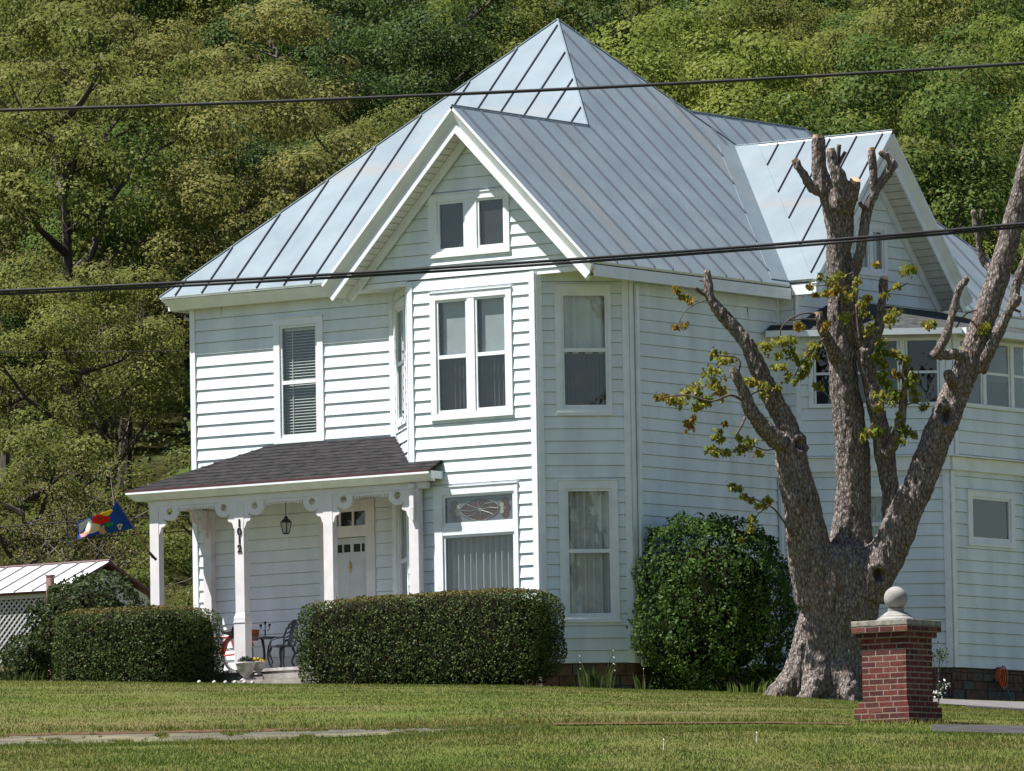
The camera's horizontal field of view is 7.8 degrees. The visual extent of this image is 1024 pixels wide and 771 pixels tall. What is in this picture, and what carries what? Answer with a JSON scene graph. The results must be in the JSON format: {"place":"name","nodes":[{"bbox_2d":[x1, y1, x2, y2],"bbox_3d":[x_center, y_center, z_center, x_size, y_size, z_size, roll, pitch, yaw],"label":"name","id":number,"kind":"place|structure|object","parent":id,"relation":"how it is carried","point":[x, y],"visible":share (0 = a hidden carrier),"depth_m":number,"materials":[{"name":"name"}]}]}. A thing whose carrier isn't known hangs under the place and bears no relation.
{"place":"outdoors","nodes":[
{"label":"outdoors","id":0,"kind":"place"},
{"bbox_2d":[0,515,189,527],"bbox_3d":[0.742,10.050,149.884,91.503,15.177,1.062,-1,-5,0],"label":"service wire","id":1,"kind":"object","parent":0,"point":[73,521],"visible":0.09,"depth_m":149.99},
{"bbox_2d":[0,350,189,352],"bbox_3d":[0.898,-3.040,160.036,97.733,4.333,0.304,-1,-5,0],"label":"service wire","id":2,"kind":"object","parent":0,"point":[94,351],"visible":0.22,"depth_m":160.00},
{"bbox_2d":[0,530,191,541],"bbox_3d":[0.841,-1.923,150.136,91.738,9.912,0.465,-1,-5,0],"label":"service wire","id":3,"kind":"object","parent":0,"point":[89,537],"visible":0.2,"depth_m":149.99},
{"bbox_2d":[0,725,539,744],"bbox_3d":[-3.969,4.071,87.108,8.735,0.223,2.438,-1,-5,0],"label":"sidewalk","id":4,"kind":"structure","parent":0,"point":[77,738],"depth_m":87.27,"materials":[{"name":"grey concrete"}]},
{"bbox_2d":[0,0,1023,770],"bbox_3d":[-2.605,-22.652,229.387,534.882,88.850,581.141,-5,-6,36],"label":"ground","id":5,"kind":"structure","parent":0,"point":[154,464],"depth_m":93.97,"materials":[{"name":"green plant"}]},
{"bbox_2d":[0,140,29,255],"bbox_3d":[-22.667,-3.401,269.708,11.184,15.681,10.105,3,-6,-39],"label":"hillside tree","id":6,"kind":"object","parent":5,"relation":"on","point":[14,165],"visible":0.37,"depth_m":269.13,"materials":[{"name":"green plant"}]},
{"bbox_2d":[0,669,44,680],"bbox_3d":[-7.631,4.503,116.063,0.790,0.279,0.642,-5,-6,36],"label":"weed tuft","id":7,"kind":"object","parent":5,"relation":"on","point":[7,677],"visible":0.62,"depth_m":116.00,"materials":[{"name":"green plant"}]},
{"bbox_2d":[0,38,50,269],"bbox_3d":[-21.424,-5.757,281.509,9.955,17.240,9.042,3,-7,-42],"label":"hillside tree","id":8,"kind":"object","parent":5,"relation":"on","point":[12,146],"visible":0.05,"depth_m":281.91,"materials":[{"name":"green plant"}]},
{"bbox_2d":[0,633,60,680],"bbox_3d":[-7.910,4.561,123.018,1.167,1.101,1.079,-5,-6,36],"label":"bush","id":9,"kind":"object","parent":5,"relation":"on","point":[24,660],"visible":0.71,"depth_m":122.75,"materials":[{"name":"green plant"}]},
{"bbox_2d":[0,253,89,442],"bbox_3d":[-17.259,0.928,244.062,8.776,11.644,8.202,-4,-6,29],"label":"hillside tree","id":10,"kind":"object","parent":5,"relation":"on","point":[9,323],"visible":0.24,"depth_m":243.13,"materials":[{"name":"green plant"}]},
{"bbox_2d":[0,203,91,478],"bbox_3d":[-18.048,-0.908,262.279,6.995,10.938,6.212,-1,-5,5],"label":"hillside tree","id":11,"kind":"object","parent":5,"relation":"on","point":[4,460],"visible":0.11,"depth_m":261.70,"materials":[{"name":"green plant"}]},
{"bbox_2d":[45,574,54,679],"bbox_3d":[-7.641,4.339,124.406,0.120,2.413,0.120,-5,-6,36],"label":"wooden post","id":12,"kind":"object","parent":5,"relation":"on","point":[49,579],"visible":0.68,"depth_m":124.46,"materials":[{"name":"brown wood"}]},
{"bbox_2d":[0,0,116,276],"bbox_3d":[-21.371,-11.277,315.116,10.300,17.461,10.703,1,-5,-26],"label":"hillside tree","id":13,"kind":"object","parent":5,"relation":"on","point":[102,45],"visible":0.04,"depth_m":314.04,"materials":[{"name":"green plant"}]},
{"bbox_2d":[0,78,122,435],"bbox_3d":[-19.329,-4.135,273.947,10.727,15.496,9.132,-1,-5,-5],"label":"hillside tree","id":14,"kind":"object","parent":5,"relation":"on","point":[32,99],"visible":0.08,"depth_m":274.61,"materials":[{"name":"green plant"}]},
{"bbox_2d":[0,0,129,152],"bbox_3d":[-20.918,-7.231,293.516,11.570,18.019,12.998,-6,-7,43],"label":"hillside tree","id":15,"kind":"object","parent":5,"relation":"on","point":[10,37],"visible":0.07,"depth_m":291.68,"materials":[{"name":"green plant"}]},
{"bbox_2d":[0,559,150,680],"bbox_3d":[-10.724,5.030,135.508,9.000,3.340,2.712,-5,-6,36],"label":"shed","id":16,"kind":"structure","parent":5,"relation":"on","point":[22,587],"depth_m":133.02,"materials":[{"name":"paint"}]},
{"bbox_2d":[0,405,157,564],"bbox_3d":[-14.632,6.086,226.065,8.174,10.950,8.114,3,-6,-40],"label":"hillside tree","id":17,"kind":"object","parent":5,"relation":"on","point":[17,447],"visible":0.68,"depth_m":225.37,"materials":[{"name":"green plant"}]},
{"bbox_2d":[21,568,144,668],"bbox_3d":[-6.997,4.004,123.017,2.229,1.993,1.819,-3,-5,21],"label":"bush","id":18,"kind":"object","parent":5,"relation":"on","point":[83,595],"visible":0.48,"depth_m":122.65,"materials":[{"name":"green plant"}]},
{"bbox_2d":[0,253,189,560],"bbox_3d":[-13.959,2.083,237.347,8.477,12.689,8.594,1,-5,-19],"label":"hillside tree","id":19,"kind":"object","parent":5,"relation":"on","point":[58,342],"visible":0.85,"depth_m":236.49,"materials":[{"name":"green plant"}]},
{"bbox_2d":[0,453,192,602],"bbox_3d":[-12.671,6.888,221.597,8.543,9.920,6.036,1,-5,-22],"label":"hillside tree","id":20,"kind":"object","parent":5,"relation":"on","point":[67,508],"visible":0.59,"depth_m":221.22,"materials":[{"name":"green plant"}]},
{"bbox_2d":[30,259,187,535],"bbox_3d":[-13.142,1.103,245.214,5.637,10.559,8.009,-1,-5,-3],"label":"hillside tree","id":21,"kind":"object","parent":5,"relation":"on","point":[111,437],"visible":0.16,"depth_m":244.69,"materials":[{"name":"green plant"}]},
{"bbox_2d":[0,0,221,498],"bbox_3d":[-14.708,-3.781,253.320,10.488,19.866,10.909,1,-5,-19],"label":"hillside tree","id":22,"kind":"object","parent":5,"relation":"on","point":[70,166],"visible":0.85,"depth_m":252.52,"materials":[{"name":"green plant"}]},
{"bbox_2d":[0,0,224,382],"bbox_3d":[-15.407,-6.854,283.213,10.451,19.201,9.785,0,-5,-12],"label":"hillside tree","id":23,"kind":"object","parent":5,"relation":"on","point":[58,73],"visible":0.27,"depth_m":282.55,"materials":[{"name":"green plant"}]},
{"bbox_2d":[56,41,168,263],"bbox_3d":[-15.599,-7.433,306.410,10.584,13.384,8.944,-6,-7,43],"label":"hillside tree","id":24,"kind":"object","parent":5,"relation":"on","point":[125,54],"depth_m":306.23,"materials":[{"name":"green plant"}]},
{"bbox_2d":[0,76,240,451],"bbox_3d":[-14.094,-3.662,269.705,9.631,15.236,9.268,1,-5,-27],"label":"hillside tree","id":25,"kind":"object","parent":5,"relation":"on","point":[93,117],"visible":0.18,"depth_m":268.66,"materials":[{"name":"green plant"}]},
{"bbox_2d":[14,120,239,488],"bbox_3d":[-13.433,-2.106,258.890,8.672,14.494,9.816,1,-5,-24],"label":"hillside tree","id":26,"kind":"object","parent":5,"relation":"on","point":[125,138],"visible":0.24,"depth_m":258.31,"materials":[{"name":"green plant"}]},
{"bbox_2d":[49,603,227,683],"bbox_3d":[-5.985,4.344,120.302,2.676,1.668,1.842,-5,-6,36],"label":"hedge","id":27,"kind":"object","parent":5,"relation":"on","point":[159,643],"visible":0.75,"depth_m":119.63,"materials":[{"name":"green plant"}]},
{"bbox_2d":[46,0,239,76],"bbox_3d":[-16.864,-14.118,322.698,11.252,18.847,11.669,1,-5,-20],"label":"hillside tree","id":28,"kind":"object","parent":5,"relation":"on","point":[140,8],"visible":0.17,"depth_m":322.10,"materials":[{"name":"green plant"}]},
{"bbox_2d":[120,445,192,611],"bbox_3d":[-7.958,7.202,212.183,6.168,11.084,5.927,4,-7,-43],"label":"hillside tree","id":29,"kind":"object","parent":5,"relation":"on","point":[169,540],"visible":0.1,"depth_m":212.03,"materials":[{"name":"green plant"}]},
{"bbox_2d":[98,0,232,60],"bbox_3d":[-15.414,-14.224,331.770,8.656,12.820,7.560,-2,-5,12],"label":"hillside tree","id":30,"kind":"object","parent":5,"relation":"on","point":[156,1],"visible":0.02,"depth_m":331.23,"materials":[{"name":"green plant"}]},
{"bbox_2d":[105,19,270,253],"bbox_3d":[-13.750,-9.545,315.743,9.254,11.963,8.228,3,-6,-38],"label":"hillside tree","id":31,"kind":"object","parent":5,"relation":"on","point":[195,30],"visible":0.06,"depth_m":315.88,"materials":[{"name":"green plant"}]},
{"bbox_2d":[48,50,353,432],"bbox_3d":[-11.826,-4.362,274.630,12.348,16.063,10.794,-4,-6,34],"label":"hillside tree","id":32,"kind":"object","parent":5,"relation":"on","point":[191,62],"visible":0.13,"depth_m":273.94,"materials":[{"name":"green plant"}]},
{"bbox_2d":[145,145,294,278],"bbox_3d":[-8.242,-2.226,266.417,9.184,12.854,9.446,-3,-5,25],"label":"hillside tree","id":33,"kind":"object","parent":5,"relation":"on","point":[279,203],"visible":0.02,"depth_m":265.37,"materials":[{"name":"green plant"}]},
{"bbox_2d":[136,0,336,67],"bbox_3d":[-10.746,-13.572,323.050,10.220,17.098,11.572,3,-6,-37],"label":"hillside tree","id":34,"kind":"object","parent":5,"relation":"on","point":[189,7],"visible":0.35,"depth_m":322.23,"materials":[{"name":"green plant"}]},
{"bbox_2d":[116,62,380,328],"bbox_3d":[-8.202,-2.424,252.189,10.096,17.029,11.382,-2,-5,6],"label":"hillside tree","id":35,"kind":"object","parent":5,"relation":"on","point":[299,172],"visible":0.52,"depth_m":251.30,"materials":[{"name":"green plant"}]},
{"bbox_2d":[131,0,377,232],"bbox_3d":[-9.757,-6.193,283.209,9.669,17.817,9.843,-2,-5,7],"label":"hillside tree","id":36,"kind":"object","parent":5,"relation":"on","point":[279,17],"visible":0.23,"depth_m":283.70,"materials":[{"name":"green plant"}]},
{"bbox_2d":[157,118,370,284],"bbox_3d":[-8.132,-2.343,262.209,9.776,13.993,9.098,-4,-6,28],"label":"hillside tree","id":37,"kind":"object","parent":5,"relation":"on","point":[257,152],"visible":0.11,"depth_m":261.22,"materials":[{"name":"green plant"}]},
{"bbox_2d":[185,1,386,141],"bbox_3d":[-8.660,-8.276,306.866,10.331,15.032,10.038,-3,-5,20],"label":"hillside tree","id":38,"kind":"object","parent":5,"relation":"on","point":[265,57],"visible":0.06,"depth_m":305.11,"materials":[{"name":"green plant"}]},
{"bbox_2d":[180,0,405,129],"bbox_3d":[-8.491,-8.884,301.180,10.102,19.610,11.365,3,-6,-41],"label":"hillside tree","id":39,"kind":"object","parent":5,"relation":"on","point":[220,38],"visible":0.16,"depth_m":299.46,"materials":[{"name":"green plant"}]},
{"bbox_2d":[249,0,441,99],"bbox_3d":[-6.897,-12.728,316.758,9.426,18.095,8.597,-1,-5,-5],"label":"hillside tree","id":40,"kind":"object","parent":5,"relation":"on","point":[377,15],"visible":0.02,"depth_m":316.25,"materials":[{"name":"green plant"}]},
{"bbox_2d":[277,97,433,204],"bbox_3d":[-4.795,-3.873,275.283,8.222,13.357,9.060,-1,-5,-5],"label":"hillside tree","id":41,"kind":"object","parent":5,"relation":"on","point":[383,134],"visible":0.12,"depth_m":274.81,"materials":[{"name":"green plant"}]},
{"bbox_2d":[276,0,491,150],"bbox_3d":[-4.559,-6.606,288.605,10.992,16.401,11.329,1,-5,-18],"label":"hillside tree","id":42,"kind":"object","parent":5,"relation":"on","point":[420,47],"visible":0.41,"depth_m":288.08,"materials":[{"name":"green plant"}]},
{"bbox_2d":[310,0,534,129],"bbox_3d":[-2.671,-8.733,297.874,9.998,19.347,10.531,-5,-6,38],"label":"hillside tree","id":43,"kind":"object","parent":5,"relation":"on","point":[494,20],"visible":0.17,"depth_m":297.76,"materials":[{"name":"green plant"}]},
{"bbox_2d":[347,0,505,81],"bbox_3d":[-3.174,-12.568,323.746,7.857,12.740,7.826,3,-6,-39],"label":"hillside tree","id":44,"kind":"object","parent":5,"relation":"on","point":[411,3],"visible":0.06,"depth_m":322.79,"materials":[{"name":"green plant"}]},
{"bbox_2d":[294,585,567,685],"bbox_3d":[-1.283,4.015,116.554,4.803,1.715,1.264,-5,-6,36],"label":"hedge","id":45,"kind":"object","parent":5,"relation":"on","point":[499,636],"visible":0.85,"depth_m":115.90,"materials":[{"name":"green plant"}]},
{"bbox_2d":[0,0,933,607],"bbox_3d":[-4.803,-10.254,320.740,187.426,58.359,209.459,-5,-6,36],"label":"undergrowth","id":46,"kind":"object","parent":5,"relation":"on","point":[148,460],"visible":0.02,"depth_m":259.12,"materials":[{"name":"green plant"}]},
{"bbox_2d":[407,0,608,114],"bbox_3d":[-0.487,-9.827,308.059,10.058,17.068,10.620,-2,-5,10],"label":"hillside tree","id":47,"kind":"object","parent":5,"relation":"on","point":[446,2],"visible":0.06,"depth_m":307.49,"materials":[{"name":"green plant"}]},
{"bbox_2d":[0,680,1023,770],"bbox_3d":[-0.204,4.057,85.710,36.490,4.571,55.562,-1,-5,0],"label":"lawn grass","id":48,"kind":"structure","parent":5,"relation":"on","point":[485,729],"depth_m":85.11,"materials":[{"name":"green plant"}]},
{"bbox_2d":[0,721,849,735],"bbox_3d":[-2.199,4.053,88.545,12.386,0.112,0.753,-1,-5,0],"label":"soil strip","id":49,"kind":"object","parent":48,"relation":"on","point":[128,732],"visible":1,"depth_m":88.58,"materials":[{"name":"brown soil"}]},
{"bbox_2d":[125,18,1023,700],"bbox_3d":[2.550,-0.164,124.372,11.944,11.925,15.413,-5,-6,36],"label":"house","id":50,"kind":"structure","parent":5,"relation":"on","point":[453,430],"depth_m":120.79,"materials":[{"name":"white wood"}]},
{"bbox_2d":[77,496,156,560],"bbox_3d":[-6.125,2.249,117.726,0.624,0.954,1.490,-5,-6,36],"label":"flag","id":51,"kind":"object","parent":50,"relation":"attached to","point":[115,518],"visible":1,"depth_m":117.47,"materials":[{"name":"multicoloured fabric"}]},
{"bbox_2d":[217,626,258,669],"bbox_3d":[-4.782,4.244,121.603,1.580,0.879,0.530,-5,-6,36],"label":"bicycle","id":52,"kind":"object","parent":50,"relation":"on","point":[230,633],"visible":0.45,"depth_m":121.42,"materials":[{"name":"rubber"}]},
{"bbox_2d":[235,655,255,679],"bbox_3d":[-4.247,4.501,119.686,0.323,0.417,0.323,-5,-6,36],"label":"flower urn","id":53,"kind":"object","parent":50,"relation":"on","point":[245,669],"visible":0.99,"depth_m":119.59,"materials":[{"name":"stone"}]},
{"bbox_2d":[252,657,265,674],"bbox_3d":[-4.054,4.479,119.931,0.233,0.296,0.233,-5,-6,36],"label":"flower urn","id":54,"kind":"object","parent":50,"relation":"on","point":[260,665],"visible":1,"depth_m":119.86,"materials":[{"name":"stone"}]},
{"bbox_2d":[252,636,275,667],"bbox_3d":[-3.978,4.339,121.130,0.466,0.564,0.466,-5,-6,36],"label":"bistro table","id":55,"kind":"object","parent":50,"relation":"on","point":[262,638],"visible":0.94,"depth_m":121.08,"materials":[{"name":"black metal"}]},
{"bbox_2d":[267,619,298,667],"bbox_3d":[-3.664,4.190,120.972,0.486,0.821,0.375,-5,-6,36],"label":"porch chair","id":56,"kind":"object","parent":50,"relation":"on","point":[291,632],"visible":0.94,"depth_m":120.89,"materials":[{"name":"grey metal"}]},
{"bbox_2d":[280,501,291,533],"bbox_3d":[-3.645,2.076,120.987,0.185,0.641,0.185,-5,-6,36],"label":"hanging lantern","id":57,"kind":"object","parent":50,"relation":"hanging from","point":[286,524],"visible":1,"depth_m":120.93,"materials":[{"name":"black metal"}]},
{"bbox_2d":[272,314,324,443],"bbox_3d":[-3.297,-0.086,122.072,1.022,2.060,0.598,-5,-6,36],"label":"window","id":58,"kind":"structure","parent":50,"relation":"in","point":[298,346],"depth_m":122.05,"materials":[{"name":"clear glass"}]},
{"bbox_2d":[337,537,365,603],"bbox_3d":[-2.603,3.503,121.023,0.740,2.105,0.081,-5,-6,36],"label":"door","id":59,"kind":"structure","parent":50,"relation":"in","point":[351,551],"depth_m":121.07,"materials":[{"name":"paint"}]},
{"bbox_2d":[394,297,406,427],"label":"window","id":60,"kind":"structure","parent":50,"relation":"in","point":[400,333],"depth_m":120.13,"materials":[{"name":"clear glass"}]},
{"bbox_2d":[397,494,409,594],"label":"window","id":61,"kind":"structure","parent":50,"relation":"in","point":[403,527],"depth_m":119.95,"materials":[{"name":"clear glass"}]},
{"bbox_2d":[428,188,510,258],"bbox_3d":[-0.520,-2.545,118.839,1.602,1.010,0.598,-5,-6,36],"label":"window","id":62,"kind":"structure","parent":50,"relation":"in","point":[470,222],"depth_m":118.61,"materials":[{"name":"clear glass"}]},
{"bbox_2d":[428,285,513,420],"bbox_3d":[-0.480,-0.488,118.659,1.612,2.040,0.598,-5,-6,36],"label":"window","id":63,"kind":"structure","parent":50,"relation":"in","point":[471,347],"depth_m":118.49,"materials":[{"name":"white glass"}]},
{"bbox_2d":[432,481,519,594],"bbox_3d":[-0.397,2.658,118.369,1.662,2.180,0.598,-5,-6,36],"label":"window","id":64,"kind":"structure","parent":50,"relation":"in","point":[476,531],"depth_m":118.26,"materials":[{"name":"white glass"}]},
{"bbox_2d":[554,284,612,414],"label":"window","id":65,"kind":"structure","parent":50,"relation":"in","point":[583,356],"depth_m":117.92,"materials":[{"name":"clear glass"}]},
{"bbox_2d":[558,479,620,622],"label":"window","id":66,"kind":"structure","parent":50,"relation":"in","point":[588,508],"depth_m":117.63,"materials":[{"name":"white glass"}]},
{"bbox_2d":[853,219,888,277],"bbox_3d":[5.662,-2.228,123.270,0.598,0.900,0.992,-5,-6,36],"label":"window","id":67,"kind":"structure","parent":50,"relation":"in","point":[875,250],"depth_m":123.27,"materials":[{"name":"clear glass"}]},
{"bbox_2d":[870,486,882,537],"bbox_3d":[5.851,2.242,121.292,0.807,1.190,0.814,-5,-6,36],"label":"window","id":68,"kind":"structure","parent":50,"relation":"in","point":[876,516],"depth_m":121.19,"materials":[{"name":"clear glass"}]},
{"bbox_2d":[808,337,944,407],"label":"window","id":69,"kind":"structure","parent":50,"relation":"in","point":[930,370],"depth_m":121.54,"materials":[{"name":"clear glass"}]},
{"bbox_2d":[888,337,1023,411],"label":"window","id":70,"kind":"structure","parent":50,"relation":"in","point":[1002,394],"depth_m":122.46,"materials":[{"name":"clear glass"}]},
{"bbox_2d":[950,489,1016,548],"bbox_3d":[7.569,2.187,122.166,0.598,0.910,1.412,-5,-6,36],"label":"window","id":71,"kind":"structure","parent":50,"relation":"in","point":[990,514],"depth_m":122.08,"materials":[{"name":"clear glass"}]},
{"bbox_2d":[992,665,1007,688],"bbox_3d":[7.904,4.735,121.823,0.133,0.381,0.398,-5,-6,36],"label":"garden hose","id":72,"kind":"object","parent":50,"relation":"attached to","point":[999,677],"visible":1,"depth_m":121.81,"materials":[{"name":"red rubber"}]},
{"bbox_2d":[478,0,672,29],"bbox_3d":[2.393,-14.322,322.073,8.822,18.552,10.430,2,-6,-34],"label":"hillside tree","id":73,"kind":"object","parent":5,"relation":"on","point":[517,8],"visible":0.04,"depth_m":321.07,"materials":[{"name":"green plant"}]},
{"bbox_2d":[568,650,615,687],"bbox_3d":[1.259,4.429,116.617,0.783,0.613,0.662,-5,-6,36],"label":"iris clump","id":74,"kind":"object","parent":5,"relation":"on","point":[591,683],"visible":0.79,"depth_m":116.56,"materials":[{"name":"green plant"}]},
{"bbox_2d":[177,92,1023,473],"bbox_3d":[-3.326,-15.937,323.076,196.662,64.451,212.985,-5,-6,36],"label":"distant wood","id":75,"kind":"object","parent":5,"relation":"on","point":[187,408],"depth_m":250.98,"materials":[{"name":"green plant"}]},
{"bbox_2d":[477,0,727,69],"bbox_3d":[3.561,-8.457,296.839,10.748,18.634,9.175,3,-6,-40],"label":"hillside tree","id":76,"kind":"object","parent":5,"relation":"on","point":[639,9],"visible":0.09,"depth_m":296.73,"materials":[{"name":"green plant"}]},
{"bbox_2d":[508,0,737,90],"bbox_3d":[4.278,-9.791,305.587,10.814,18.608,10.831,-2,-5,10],"label":"hillside tree","id":77,"kind":"object","parent":5,"relation":"on","point":[595,22],"visible":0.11,"depth_m":304.52,"materials":[{"name":"green plant"}]},
{"bbox_2d":[633,668,651,689],"bbox_3d":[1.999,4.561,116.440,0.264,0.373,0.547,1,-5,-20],"label":"iris clump","id":78,"kind":"object","parent":5,"relation":"on","point":[638,687],"visible":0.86,"depth_m":116.45,"materials":[{"name":"green plant"}]},
{"bbox_2d":[574,0,754,64],"bbox_3d":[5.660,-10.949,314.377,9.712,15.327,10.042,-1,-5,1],"label":"hillside tree","id":79,"kind":"object","parent":5,"relation":"on","point":[674,6],"visible":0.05,"depth_m":314.34,"materials":[{"name":"green plant"}]},
{"bbox_2d":[625,509,800,692],"bbox_3d":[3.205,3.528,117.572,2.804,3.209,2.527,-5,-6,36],"label":"shrub","id":80,"kind":"object","parent":5,"relation":"on","point":[712,609],"visible":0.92,"depth_m":116.91,"materials":[{"name":"green plant"}]},
{"bbox_2d":[625,0,825,119],"bbox_3d":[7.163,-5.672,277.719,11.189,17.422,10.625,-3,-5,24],"label":"hillside tree","id":81,"kind":"object","parent":5,"relation":"on","point":[687,29],"visible":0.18,"depth_m":277.65,"materials":[{"name":"green plant"}]},
{"bbox_2d":[665,0,793,40],"bbox_3d":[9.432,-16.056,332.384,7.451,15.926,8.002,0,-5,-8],"label":"hillside tree","id":82,"kind":"object","parent":5,"relation":"on","point":[779,8],"visible":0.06,"depth_m":330.99,"materials":[{"name":"green plant"}]},
{"bbox_2d":[711,680,770,693],"bbox_3d":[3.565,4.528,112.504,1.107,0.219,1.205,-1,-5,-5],"label":"weed tuft","id":83,"kind":"object","parent":5,"relation":"on","point":[762,688],"visible":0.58,"depth_m":112.50,"materials":[{"name":"green plant"}]},
{"bbox_2d":[585,15,904,141],"bbox_3d":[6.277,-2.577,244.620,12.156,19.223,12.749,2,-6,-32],"label":"hillside tree","id":84,"kind":"object","parent":5,"relation":"on","point":[653,68],"visible":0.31,"depth_m":243.45,"materials":[{"name":"green plant"}]},
{"bbox_2d":[664,0,854,52],"bbox_3d":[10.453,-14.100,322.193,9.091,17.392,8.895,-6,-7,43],"label":"hillside tree","id":85,"kind":"object","parent":5,"relation":"on","point":[837,5],"visible":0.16,"depth_m":321.32,"materials":[{"name":"green plant"}]},
{"bbox_2d":[688,0,874,118],"bbox_3d":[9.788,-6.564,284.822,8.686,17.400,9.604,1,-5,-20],"label":"hillside tree","id":86,"kind":"object","parent":5,"relation":"on","point":[762,18],"visible":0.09,"depth_m":284.06,"materials":[{"name":"green plant"}]},
{"bbox_2d":[743,0,866,83],"bbox_3d":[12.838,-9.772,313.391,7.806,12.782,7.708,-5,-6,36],"label":"hillside tree","id":87,"kind":"object","parent":5,"relation":"on","point":[813,23],"visible":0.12,"depth_m":313.66,"materials":[{"name":"green plant"}]},
{"bbox_2d":[653,135,1023,701],"bbox_3d":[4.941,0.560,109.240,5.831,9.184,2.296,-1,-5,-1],"label":"maple tree","id":88,"kind":"object","parent":5,"relation":"on","point":[844,575],"visible":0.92,"depth_m":108.63,"materials":[{"name":"brown plant"}]},
{"bbox_2d":[775,0,911,49],"bbox_3d":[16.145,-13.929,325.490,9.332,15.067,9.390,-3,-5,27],"label":"hillside tree","id":89,"kind":"object","parent":5,"relation":"on","point":[873,2],"visible":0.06,"depth_m":323.23,"materials":[{"name":"green plant"}]},
{"bbox_2d":[796,81,949,208],"bbox_3d":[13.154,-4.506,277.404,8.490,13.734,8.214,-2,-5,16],"label":"hillside tree","id":90,"kind":"object","parent":5,"relation":"on","point":[898,115],"visible":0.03,"depth_m":277.60,"materials":[{"name":"green plant"}]},
{"bbox_2d":[754,30,1023,281],"bbox_3d":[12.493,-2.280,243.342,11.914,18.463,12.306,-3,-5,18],"label":"hillside tree","id":91,"kind":"object","parent":5,"relation":"on","point":[966,174],"visible":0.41,"depth_m":242.91,"materials":[{"name":"green plant"}]},
{"bbox_2d":[851,587,941,723],"bbox_3d":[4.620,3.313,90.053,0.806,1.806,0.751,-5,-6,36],"label":"gate pillar","id":92,"kind":"structure","parent":5,"relation":"on","point":[897,677],"depth_m":89.83,"materials":[{"name":"red brick"}]},
{"bbox_2d":[816,0,996,122],"bbox_3d":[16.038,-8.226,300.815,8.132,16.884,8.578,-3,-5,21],"label":"hillside tree","id":93,"kind":"object","parent":5,"relation":"on","point":[847,24],"visible":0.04,"depth_m":301.89,"materials":[{"name":"green plant"}]},
{"bbox_2d":[798,0,1021,199],"bbox_3d":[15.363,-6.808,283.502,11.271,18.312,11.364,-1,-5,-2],"label":"hillside tree","id":94,"kind":"object","parent":5,"relation":"on","point":[900,25],"visible":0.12,"depth_m":283.14,"materials":[{"name":"green plant"}]},
{"bbox_2d":[834,0,1022,62],"bbox_3d":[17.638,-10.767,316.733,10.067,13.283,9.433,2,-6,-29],"label":"hillside tree","id":95,"kind":"object","parent":5,"relation":"on","point":[867,17],"visible":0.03,"depth_m":316.85,"materials":[{"name":"green plant"}]},
{"bbox_2d":[932,641,951,705],"bbox_3d":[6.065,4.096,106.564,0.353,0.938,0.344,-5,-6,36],"label":"flowering plant","id":96,"kind":"object","parent":5,"relation":"on","point":[940,657],"visible":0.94,"depth_m":106.55,"materials":[{"name":"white plant"}]},
{"bbox_2d":[891,0,1023,60],"bbox_3d":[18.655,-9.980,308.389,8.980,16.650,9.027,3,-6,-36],"label":"hillside tree","id":97,"kind":"object","parent":5,"relation":"on","point":[913,42],"visible":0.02,"depth_m":307.01,"materials":[{"name":"green plant"}]},
{"bbox_2d":[897,11,1023,280],"bbox_3d":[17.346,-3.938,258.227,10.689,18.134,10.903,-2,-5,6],"label":"hillside tree","id":98,"kind":"object","parent":5,"relation":"on","point":[1009,35],"visible":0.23,"depth_m":258.59,"materials":[{"name":"green plant"}]},
{"bbox_2d":[897,0,1023,147],"bbox_3d":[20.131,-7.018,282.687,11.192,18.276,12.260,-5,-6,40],"label":"hillside tree","id":99,"kind":"object","parent":5,"relation":"on","point":[1014,9],"visible":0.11,"depth_m":281.81,"materials":[{"name":"green plant"}]},
{"bbox_2d":[899,40,1023,270],"bbox_3d":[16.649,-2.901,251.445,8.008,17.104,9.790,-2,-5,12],"label":"hillside tree","id":100,"kind":"object","parent":5,"relation":"on","point":[1006,80],"visible":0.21,"depth_m":250.82,"materials":[{"name":"green plant"}]},
{"bbox_2d":[933,17,1023,189],"bbox_3d":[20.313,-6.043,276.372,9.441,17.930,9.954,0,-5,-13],"label":"hillside tree","id":101,"kind":"object","parent":5,"relation":"on","point":[1007,104],"visible":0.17,"depth_m":276.21,"materials":[{"name":"green plant"}]},
{"bbox_2d":[0,222,1023,295],"bbox_3d":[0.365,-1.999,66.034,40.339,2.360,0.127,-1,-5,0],"label":"overhead cable","id":102,"kind":"object","parent":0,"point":[485,265],"visible":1,"depth_m":65.99,"materials":[{"name":"black rubber"}]},
{"bbox_2d":[0,62,1023,111],"bbox_3d":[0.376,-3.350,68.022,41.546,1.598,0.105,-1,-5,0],"label":"overhead cable","id":103,"kind":"object","parent":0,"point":[511,91],"visible":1,"depth_m":67.99,"materials":[{"name":"black rubber"}]},
{"bbox_2d":[931,724,1023,733],"bbox_3d":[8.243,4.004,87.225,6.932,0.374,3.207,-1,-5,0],"label":"path","id":104,"kind":"structure","parent":0,"point":[1019,729],"depth_m":87.40,"materials":[{"name":"concrete"}]},
{"bbox_2d":[933,699,1023,707],"bbox_3d":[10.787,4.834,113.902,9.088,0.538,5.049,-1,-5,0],"label":"driveway","id":105,"kind":"structure","parent":0,"point":[988,703],"depth_m":114.09,"materials":[{"name":"concrete"}]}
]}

